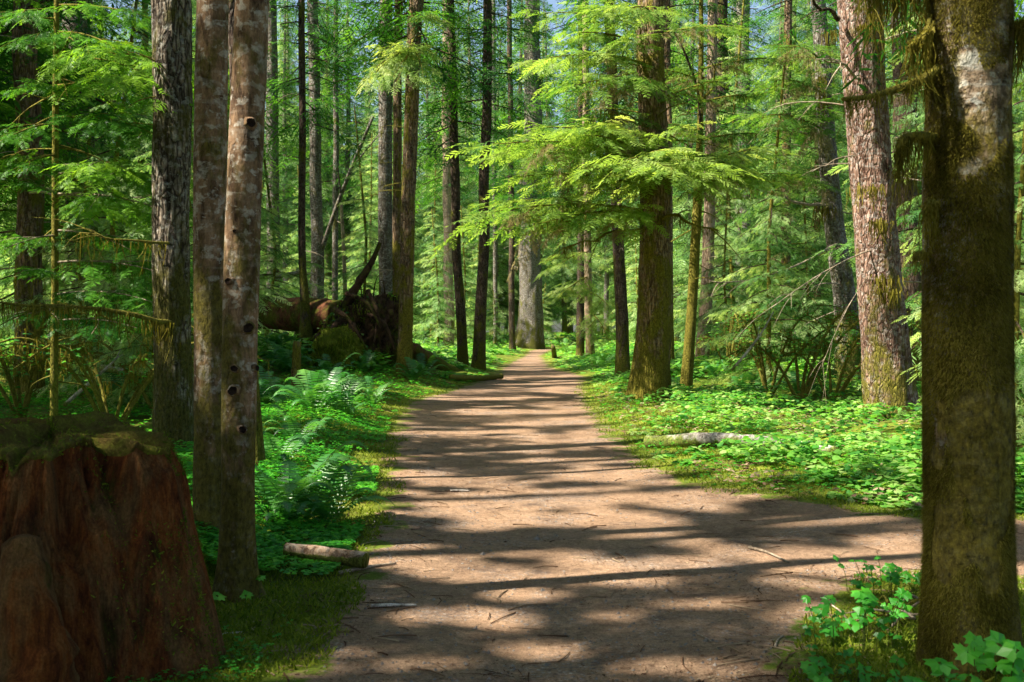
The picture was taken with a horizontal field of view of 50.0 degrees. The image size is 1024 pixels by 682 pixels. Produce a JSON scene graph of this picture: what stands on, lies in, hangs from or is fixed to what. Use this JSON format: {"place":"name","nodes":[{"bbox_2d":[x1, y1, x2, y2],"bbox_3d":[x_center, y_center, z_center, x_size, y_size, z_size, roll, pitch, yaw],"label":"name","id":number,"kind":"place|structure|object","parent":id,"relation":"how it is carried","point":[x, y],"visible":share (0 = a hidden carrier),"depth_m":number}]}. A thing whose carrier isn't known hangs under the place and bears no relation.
{"place":"outdoors","nodes":[
{"label":"outdoors","id":0,"kind":"place"},
{"bbox_2d":[0,332,1023,681],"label":"ground","id":1,"kind":"structure","parent":0,"point":[890,428],"depth_m":13.60},
{"bbox_2d":[0,6,87,234],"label":"hemlock tree","id":2,"kind":"object","parent":1,"relation":"on","point":[14,192],"visible":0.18,"depth_m":24.60},
{"bbox_2d":[0,323,95,417],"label":"mossy shrub","id":3,"kind":"object","parent":1,"relation":"on","point":[30,382],"visible":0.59,"depth_m":16.39},
{"bbox_2d":[0,1,106,278],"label":"conifer tree","id":4,"kind":"object","parent":1,"relation":"on","point":[7,227],"visible":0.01,"depth_m":30.86},
{"bbox_2d":[4,111,130,396],"bbox_3d":[-9.357,-1.531,23.279,3.593,6.567,3.136,0,1,19],"label":"young hemlock","id":5,"kind":"object","parent":1,"relation":"on","point":[80,281],"visible":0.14,"depth_m":23.07},
{"bbox_2d":[0,0,150,345],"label":"young hemlock","id":6,"kind":"object","parent":1,"relation":"on","point":[8,276],"visible":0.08,"depth_m":26.98},
{"bbox_2d":[0,0,151,199],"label":"hemlock tree","id":7,"kind":"object","parent":1,"relation":"on","point":[12,102],"visible":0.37,"depth_m":21.97},
{"bbox_2d":[0,0,190,367],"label":"hemlock tree","id":8,"kind":"object","parent":1,"relation":"on","point":[47,178],"visible":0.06,"depth_m":27.01},
{"bbox_2d":[0,0,192,401],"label":"conifer tree","id":9,"kind":"object","parent":1,"relation":"on","point":[30,206],"visible":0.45,"depth_m":19.80},
{"bbox_2d":[0,0,192,377],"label":"conifer tree","id":10,"kind":"object","parent":1,"relation":"on","point":[69,256],"visible":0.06,"depth_m":26.62},
{"bbox_2d":[0,0,194,454],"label":"conifer tree","id":11,"kind":"object","parent":1,"relation":"on","point":[170,319],"visible":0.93,"depth_m":12.38},
{"bbox_2d":[10,1,193,401],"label":"young hemlock","id":12,"kind":"object","parent":1,"relation":"on","point":[110,228],"visible":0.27,"depth_m":19.92},
{"bbox_2d":[30,308,193,411],"bbox_3d":[-5.824,0.356,16.814,3.722,1.890,2.609,0,1,0],"label":"mossy shrub","id":13,"kind":"object","parent":1,"relation":"on","point":[146,398],"visible":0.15,"depth_m":17.16},
{"bbox_2d":[0,408,225,681],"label":"rotten stump","id":14,"kind":"object","parent":1,"relation":"on","point":[104,573],"visible":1,"depth_m":4.65},
{"bbox_2d":[0,0,229,415],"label":"hemlock sapling","id":15,"kind":"object","parent":1,"relation":"on","point":[87,58],"visible":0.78,"depth_m":13.26},
{"bbox_2d":[62,89,193,415],"bbox_3d":[-5.611,-1.583,17.429,2.883,6.277,2.641,0,1,-16],"label":"young hemlock","id":16,"kind":"object","parent":1,"relation":"on","point":[130,352],"visible":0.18,"depth_m":17.29},
{"bbox_2d":[0,325,271,421],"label":"mossy shrub","id":17,"kind":"object","parent":1,"relation":"on","point":[80,351],"visible":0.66,"depth_m":14.86},
{"bbox_2d":[5,0,290,370],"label":"young hemlock","id":18,"kind":"object","parent":1,"relation":"on","point":[142,150],"visible":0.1,"depth_m":25.99},
{"bbox_2d":[192,0,228,553],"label":"alder tree","id":19,"kind":"object","parent":1,"relation":"on","point":[210,126],"visible":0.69,"depth_m":7.20},
{"bbox_2d":[128,2,297,245],"bbox_3d":[-9.817,-8.767,34.280,5.982,19.405,5.843,-1,1,-39],"label":"conifer tree","id":20,"kind":"object","parent":1,"relation":"on","point":[194,41],"visible":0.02,"depth_m":34.80},
{"bbox_2d":[149,48,298,332],"bbox_3d":[-8.699,-5.470,32.528,5.026,12.736,5.317,0,1,-12],"label":"young hemlock","id":21,"kind":"object","parent":1,"relation":"on","point":[269,219],"visible":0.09,"depth_m":32.69},
{"bbox_2d":[212,0,269,602],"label":"alder tree","id":22,"kind":"object","parent":1,"relation":"on","point":[237,573],"visible":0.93,"depth_m":5.93},
{"bbox_2d":[0,351,489,574],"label":"clover carpet","id":23,"kind":"object","parent":1,"relation":"on","point":[304,526],"visible":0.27,"depth_m":10.80},
{"bbox_2d":[228,0,265,476],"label":"alder tree","id":24,"kind":"object","parent":1,"relation":"on","point":[259,452],"visible":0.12,"depth_m":10.45},
{"bbox_2d":[193,0,356,333],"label":"conifer tree","id":25,"kind":"object","parent":1,"relation":"on","point":[273,164],"visible":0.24,"depth_m":41.70},
{"bbox_2d":[258,365,291,410],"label":"sword fern","id":26,"kind":"object","parent":1,"relation":"on","point":[263,389],"visible":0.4,"depth_m":17.82},
{"bbox_2d":[258,153,325,349],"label":"young hemlock","id":27,"kind":"object","parent":1,"relation":"on","point":[274,268],"visible":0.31,"depth_m":35.27},
{"bbox_2d":[263,428,322,470],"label":"sword fern","id":28,"kind":"object","parent":1,"relation":"on","point":[270,443],"visible":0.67,"depth_m":10.79},
{"bbox_2d":[255,474,333,524],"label":"sword fern","id":29,"kind":"object","parent":1,"relation":"on","point":[289,509],"visible":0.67,"depth_m":7.96},
{"bbox_2d":[264,0,324,331],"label":"conifer tree","id":30,"kind":"object","parent":1,"relation":"on","point":[290,126],"visible":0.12,"depth_m":118.77},
{"bbox_2d":[261,0,329,334],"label":"conifer tree","id":31,"kind":"object","parent":1,"relation":"on","point":[285,176],"visible":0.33,"depth_m":82.16},
{"bbox_2d":[229,0,367,345],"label":"conifer tree","id":32,"kind":"object","parent":1,"relation":"on","point":[305,329],"visible":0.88,"depth_m":29.88},
{"bbox_2d":[264,404,338,448],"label":"sword fern","id":33,"kind":"object","parent":1,"relation":"on","point":[292,427],"visible":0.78,"depth_m":12.57},
{"bbox_2d":[255,440,370,517],"bbox_3d":[-1.680,1.066,8.325,1.270,0.631,1.120,0,1,0],"label":"sword fern","id":34,"kind":"object","parent":1,"relation":"on","point":[289,488],"visible":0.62,"depth_m":8.27},
{"bbox_2d":[263,369,362,417],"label":"sword fern","id":35,"kind":"object","parent":1,"relation":"on","point":[311,389],"visible":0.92,"depth_m":16.64},
{"bbox_2d":[283,543,368,567],"bbox_3d":[-1.161,1.337,6.845,0.553,0.130,0.238,0,1,0],"label":"fallen log","id":36,"kind":"object","parent":1,"relation":"on","point":[353,558],"visible":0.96,"depth_m":6.81},
{"bbox_2d":[265,0,392,299],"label":"conifer tree","id":37,"kind":"object","parent":1,"relation":"on","point":[335,157],"visible":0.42,"depth_m":43.85},
{"bbox_2d":[280,1,377,266],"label":"conifer tree","id":38,"kind":"object","parent":1,"relation":"on","point":[327,212],"visible":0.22,"depth_m":91.32},
{"bbox_2d":[293,116,377,337],"bbox_3d":[-6.378,-3.857,39.485,3.702,7.865,3.149,0,1,0],"label":"leaning snag","id":39,"kind":"object","parent":1,"relation":"on","point":[331,221],"visible":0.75,"depth_m":39.06},
{"bbox_2d":[275,464,396,523],"bbox_3d":[-1.340,1.135,8.214,0.931,0.478,0.890,0,1,0],"label":"sword fern","id":40,"kind":"object","parent":1,"relation":"on","point":[322,504],"visible":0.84,"depth_m":8.18},
{"bbox_2d":[293,0,378,290],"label":"conifer tree","id":41,"kind":"object","parent":1,"relation":"on","point":[348,231],"visible":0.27,"depth_m":95.06},
{"bbox_2d":[258,242,416,370],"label":"upturned roots","id":42,"kind":"object","parent":1,"relation":"on","point":[350,323],"visible":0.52,"depth_m":28.92},
{"bbox_2d":[311,377,370,417],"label":"sword fern","id":43,"kind":"object","parent":1,"relation":"on","point":[349,407],"visible":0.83,"depth_m":16.67},
{"bbox_2d":[264,0,427,298],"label":"conifer tree","id":44,"kind":"object","parent":1,"relation":"on","point":[315,186],"visible":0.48,"depth_m":39.77},
{"bbox_2d":[320,105,413,317],"bbox_3d":[-4.765,-3.382,37.057,3.567,9.039,3.773,0,1,-27],"label":"young hemlock","id":45,"kind":"object","parent":1,"relation":"on","point":[357,272],"visible":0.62,"depth_m":36.87},
{"bbox_2d":[329,133,416,322],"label":"young hemlock","id":46,"kind":"object","parent":1,"relation":"on","point":[374,190],"visible":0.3,"depth_m":64.91},
{"bbox_2d":[342,88,422,335],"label":"conifer tree","id":47,"kind":"object","parent":1,"relation":"on","point":[369,164],"visible":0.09,"depth_m":75.50},
{"bbox_2d":[285,0,491,294],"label":"conifer tree","id":48,"kind":"object","parent":1,"relation":"on","point":[385,116],"visible":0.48,"depth_m":34.78},
{"bbox_2d":[373,33,444,340],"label":"conifer tree","id":49,"kind":"object","parent":1,"relation":"on","point":[418,223],"visible":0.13,"depth_m":86.82},
{"bbox_2d":[374,154,443,334],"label":"young hemlock","id":50,"kind":"object","parent":1,"relation":"on","point":[418,270],"visible":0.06,"depth_m":74.38},
{"bbox_2d":[312,0,509,294],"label":"conifer tree","id":51,"kind":"object","parent":1,"relation":"on","point":[397,154],"visible":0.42,"depth_m":30.85},
{"bbox_2d":[304,0,536,377],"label":"conifer tree","id":52,"kind":"object","parent":1,"relation":"on","point":[408,56],"visible":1,"depth_m":27.80},
{"bbox_2d":[412,342,462,371],"bbox_3d":[-2.291,0.559,32.297,1.686,1.408,5.509,0,1,0],"label":"fallen log","id":53,"kind":"object","parent":1,"relation":"on","point":[417,348],"visible":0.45,"depth_m":30.97},
{"bbox_2d":[413,0,466,336],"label":"conifer tree","id":54,"kind":"object","parent":1,"relation":"on","point":[427,95],"visible":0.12,"depth_m":92.52},
{"bbox_2d":[413,157,468,342],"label":"young hemlock","id":55,"kind":"object","parent":1,"relation":"on","point":[418,280],"visible":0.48,"depth_m":83.11},
{"bbox_2d":[412,209,471,348],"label":"young hemlock","id":56,"kind":"object","parent":1,"relation":"on","point":[438,305],"visible":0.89,"depth_m":56.14},
{"bbox_2d":[413,50,492,339],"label":"conifer tree","id":57,"kind":"object","parent":1,"relation":"on","point":[462,199],"visible":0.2,"depth_m":86.39},
{"bbox_2d":[402,0,504,344],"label":"conifer tree","id":58,"kind":"object","parent":1,"relation":"on","point":[445,188],"visible":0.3,"depth_m":61.73},
{"bbox_2d":[370,0,546,365],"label":"conifer tree","id":59,"kind":"object","parent":1,"relation":"on","point":[462,344],"visible":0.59,"depth_m":37.82},
{"bbox_2d":[436,206,491,345],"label":"young hemlock","id":60,"kind":"object","parent":1,"relation":"on","point":[464,273],"visible":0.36,"depth_m":65.85},
{"bbox_2d":[459,0,482,330],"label":"conifer tree","id":61,"kind":"object","parent":1,"relation":"on","point":[470,61],"visible":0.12,"depth_m":177.39},
{"bbox_2d":[402,0,568,370],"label":"conifer tree","id":62,"kind":"object","parent":1,"relation":"on","point":[478,361],"visible":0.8,"depth_m":36.83},
{"bbox_2d":[460,0,531,344],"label":"conifer tree","id":63,"kind":"object","parent":1,"relation":"on","point":[495,287],"visible":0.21,"depth_m":69.81},
{"bbox_2d":[460,12,552,336],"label":"conifer tree","id":64,"kind":"object","parent":1,"relation":"on","point":[504,285],"visible":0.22,"depth_m":94.84},
{"bbox_2d":[462,0,559,350],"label":"conifer tree","id":65,"kind":"object","parent":1,"relation":"on","point":[511,292],"visible":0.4,"depth_m":65.79},
{"bbox_2d":[0,332,1023,384],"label":"undergrowth","id":66,"kind":"object","parent":1,"relation":"on","point":[575,362],"visible":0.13,"depth_m":36.51},
{"bbox_2d":[11,0,1021,332],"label":"distant forest","id":67,"kind":"object","parent":1,"relation":"on","point":[497,68],"visible":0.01,"depth_m":211.21},
{"bbox_2d":[475,0,570,326],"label":"conifer tree","id":68,"kind":"object","parent":1,"relation":"on","point":[552,308],"visible":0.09,"depth_m":98.40},
{"bbox_2d":[461,0,595,348],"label":"cedar tree","id":69,"kind":"object","parent":1,"relation":"on","point":[529,332],"visible":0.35,"depth_m":77.34},
{"bbox_2d":[540,92,597,335],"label":"conifer tree","id":70,"kind":"object","parent":1,"relation":"on","point":[561,275],"visible":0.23,"depth_m":120.60},
{"bbox_2d":[507,0,638,355],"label":"conifer tree","id":71,"kind":"object","parent":1,"relation":"on","point":[580,346],"visible":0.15,"depth_m":47.82},
{"bbox_2d":[509,0,639,361],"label":"conifer tree","id":72,"kind":"object","parent":1,"relation":"on","point":[590,310],"visible":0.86,"depth_m":44.16},
{"bbox_2d":[540,38,613,333],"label":"conifer tree","id":73,"kind":"object","parent":1,"relation":"on","point":[595,279],"visible":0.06,"depth_m":130.29},
{"bbox_2d":[132,367,1023,681],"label":"moss","id":74,"kind":"object","parent":1,"relation":"on","point":[320,639],"visible":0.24,"depth_m":6.11},
{"bbox_2d":[105,541,339,681],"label":"moss leaves","id":75,"kind":"object","parent":74,"relation":"on","point":[225,661],"visible":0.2,"depth_m":4.73},
{"bbox_2d":[429,0,764,401],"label":"hemlock tree","id":76,"kind":"object","parent":1,"relation":"on","point":[652,214],"visible":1,"depth_m":20.34},
{"bbox_2d":[567,98,638,333],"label":"conifer tree","id":77,"kind":"object","parent":1,"relation":"on","point":[606,255],"visible":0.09,"depth_m":116.03},
{"bbox_2d":[517,0,695,374],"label":"conifer tree","id":78,"kind":"object","parent":1,"relation":"on","point":[622,358],"visible":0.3,"depth_m":30.84},
{"bbox_2d":[609,235,638,346],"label":"young hemlock","id":79,"kind":"object","parent":1,"relation":"on","point":[631,270],"visible":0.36,"depth_m":58.85},
{"bbox_2d":[589,0,733,376],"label":"conifer tree","id":80,"kind":"object","parent":1,"relation":"on","point":[668,52],"visible":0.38,"depth_m":30.84},
{"bbox_2d":[598,0,734,342],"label":"conifer tree","id":81,"kind":"object","parent":1,"relation":"on","point":[672,3],"visible":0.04,"depth_m":67.74},
{"bbox_2d":[540,0,805,396],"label":"hemlock tree","id":82,"kind":"object","parent":1,"relation":"on","point":[687,369],"visible":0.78,"depth_m":22.40},
{"bbox_2d":[625,0,758,342],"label":"conifer tree","id":83,"kind":"object","parent":1,"relation":"on","point":[679,256],"visible":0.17,"depth_m":60.96},
{"bbox_2d":[629,0,788,370],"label":"conifer tree","id":84,"kind":"object","parent":1,"relation":"on","point":[709,220],"visible":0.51,"depth_m":32.84},
{"bbox_2d":[674,155,765,355],"bbox_3d":[7.521,-2.592,38.745,3.680,8.011,3.370,0,1,-16],"label":"young hemlock","id":85,"kind":"object","parent":1,"relation":"on","point":[716,214],"visible":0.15,"depth_m":38.57},
{"bbox_2d":[671,0,783,351],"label":"conifer tree","id":86,"kind":"object","parent":1,"relation":"on","point":[721,41],"visible":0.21,"depth_m":41.64},
{"bbox_2d":[680,191,777,376],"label":"young hemlock","id":87,"kind":"object","parent":1,"relation":"on","point":[724,287],"visible":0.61,"depth_m":31.70},
{"bbox_2d":[673,0,791,360],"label":"young hemlock","id":88,"kind":"object","parent":1,"relation":"on","point":[730,237],"visible":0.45,"depth_m":36.02},
{"bbox_2d":[644,432,841,455],"bbox_3d":[2.671,1.217,12.972,2.095,0.275,1.430,0,1,0],"label":"fallen log","id":89,"kind":"object","parent":1,"relation":"on","point":[697,438],"visible":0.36,"depth_m":13.05},
{"bbox_2d":[695,302,794,372],"bbox_3d":[6.026,0.029,29.247,2.735,2.160,2.433,0,1,0],"label":"mossy shrub","id":90,"kind":"object","parent":1,"relation":"on","point":[729,347],"visible":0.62,"depth_m":28.86},
{"bbox_2d":[687,0,810,330],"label":"conifer tree","id":91,"kind":"object","parent":1,"relation":"on","point":[740,82],"visible":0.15,"depth_m":55.54},
{"bbox_2d":[695,64,844,392],"bbox_3d":[6.083,-2.412,25.848,3.707,8.070,3.396,0,1,32],"label":"young hemlock","id":92,"kind":"object","parent":1,"relation":"on","point":[768,280],"visible":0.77,"depth_m":25.95},
{"bbox_2d":[751,0,813,332],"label":"conifer tree","id":93,"kind":"object","parent":1,"relation":"on","point":[779,38],"visible":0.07,"depth_m":83.88},
{"bbox_2d":[705,0,860,381],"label":"conifer tree","id":94,"kind":"object","parent":1,"relation":"on","point":[841,274],"visible":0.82,"depth_m":27.32},
{"bbox_2d":[717,0,851,357],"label":"conifer tree","id":95,"kind":"object","parent":1,"relation":"on","point":[787,15],"visible":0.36,"depth_m":35.65},
{"bbox_2d":[733,0,847,285],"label":"conifer tree","id":96,"kind":"object","parent":1,"relation":"on","point":[793,19],"visible":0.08,"depth_m":88.01},
{"bbox_2d":[724,300,859,396],"bbox_3d":[6.034,0.209,23.214,3.384,2.147,3.474,0,1,0],"label":"mossy shrub","id":97,"kind":"object","parent":1,"relation":"on","point":[761,370],"visible":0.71,"depth_m":22.83},
{"bbox_2d":[587,382,1023,501],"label":"clover","id":98,"kind":"object","parent":1,"relation":"on","point":[804,477],"visible":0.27,"depth_m":11.94},
{"bbox_2d":[756,0,858,351],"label":"conifer tree","id":99,"kind":"object","parent":1,"relation":"on","point":[817,292],"visible":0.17,"depth_m":38.56},
{"bbox_2d":[593,365,1023,513],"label":"leafy cover","id":100,"kind":"object","parent":1,"relation":"on","point":[890,479],"visible":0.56,"depth_m":12.40},
{"bbox_2d":[593,312,1023,509],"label":"plants","id":101,"kind":"object","parent":1,"relation":"on","point":[778,473],"depth_m":13.89},
{"bbox_2d":[765,175,858,373],"bbox_3d":[8.950,-1.700,32.555,3.136,6.567,3.593,0,1,-22],"label":"young hemlock","id":102,"kind":"object","parent":1,"relation":"on","point":[804,297],"visible":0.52,"depth_m":32.72},
{"bbox_2d":[714,300,920,401],"bbox_3d":[6.022,0.233,21.636,4.186,2.123,2.914,0,1,0],"label":"mossy shrub","id":103,"kind":"object","parent":1,"relation":"on","point":[805,389],"visible":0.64,"depth_m":21.67},
{"bbox_2d":[735,0,923,421],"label":"conifer tree","id":104,"kind":"object","parent":1,"relation":"on","point":[886,358],"visible":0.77,"depth_m":17.18},
{"bbox_2d":[768,330,920,403],"bbox_3d":[6.500,0.492,20.965,2.777,1.691,2.326,0,1,0],"label":"mossy shrub","id":105,"kind":"object","parent":1,"relation":"on","point":[843,369],"visible":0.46,"depth_m":21.07},
{"bbox_2d":[800,586,912,655],"bbox_3d":[1.694,1.303,5.166,0.683,0.316,0.449,0,1,0],"label":"leafy plant","id":106,"kind":"object","parent":1,"relation":"on","point":[866,597],"visible":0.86,"depth_m":5.14},
{"bbox_2d":[811,4,923,267],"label":"conifer tree","id":107,"kind":"object","parent":1,"relation":"on","point":[888,54],"visible":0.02,"depth_m":45.55},
{"bbox_2d":[832,589,919,629],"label":"leafy plant","id":108,"kind":"object","parent":1,"relation":"on","point":[910,614],"visible":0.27,"depth_m":5.51},
{"bbox_2d":[833,554,921,597],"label":"leafy plant","id":109,"kind":"object","parent":1,"relation":"on","point":[893,576],"visible":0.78,"depth_m":6.12},
{"bbox_2d":[800,644,965,681],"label":"leafy plant","id":110,"kind":"object","parent":1,"relation":"on","point":[812,672],"visible":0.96,"depth_m":4.60},
{"bbox_2d":[777,0,1016,390],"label":"conifer tree","id":111,"kind":"object","parent":1,"relation":"on","point":[912,289],"visible":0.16,"depth_m":23.76},
{"bbox_2d":[784,0,1023,391],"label":"young hemlock","id":112,"kind":"object","parent":1,"relation":"on","point":[913,217],"visible":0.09,"depth_m":20.31},
{"bbox_2d":[815,0,1023,95],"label":"hemlock tree","id":113,"kind":"object","parent":1,"relation":"on","point":[861,86],"visible":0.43,"depth_m":12.98},
{"bbox_2d":[835,0,1023,680],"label":"conifer tree","id":114,"kind":"object","parent":1,"relation":"on","point":[967,264],"visible":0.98,"depth_m":4.71},
{"bbox_2d":[892,51,1023,453],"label":"young hemlock","id":115,"kind":"object","parent":1,"relation":"on","point":[1019,263],"visible":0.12,"depth_m":12.14},
{"bbox_2d":[902,630,1023,681],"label":"leafy plant","id":116,"kind":"object","parent":1,"relation":"on","point":[973,651],"visible":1,"depth_m":4.25},
{"bbox_2d":[59,0,1023,331],"label":"sky","id":117,"kind":"structure","parent":0,"point":[554,2]},
{"bbox_2d":[272,348,1023,681],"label":"path","id":118,"kind":"structure","parent":0,"point":[530,378],"depth_m":7.27},
{"bbox_2d":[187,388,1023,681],"bbox_3d":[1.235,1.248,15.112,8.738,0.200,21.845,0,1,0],"label":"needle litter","id":119,"kind":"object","parent":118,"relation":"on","point":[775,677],"visible":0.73,"depth_m":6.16},
{"bbox_2d":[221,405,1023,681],"bbox_3d":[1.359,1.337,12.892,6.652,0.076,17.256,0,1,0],"label":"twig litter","id":120,"kind":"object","parent":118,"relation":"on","point":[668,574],"visible":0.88,"depth_m":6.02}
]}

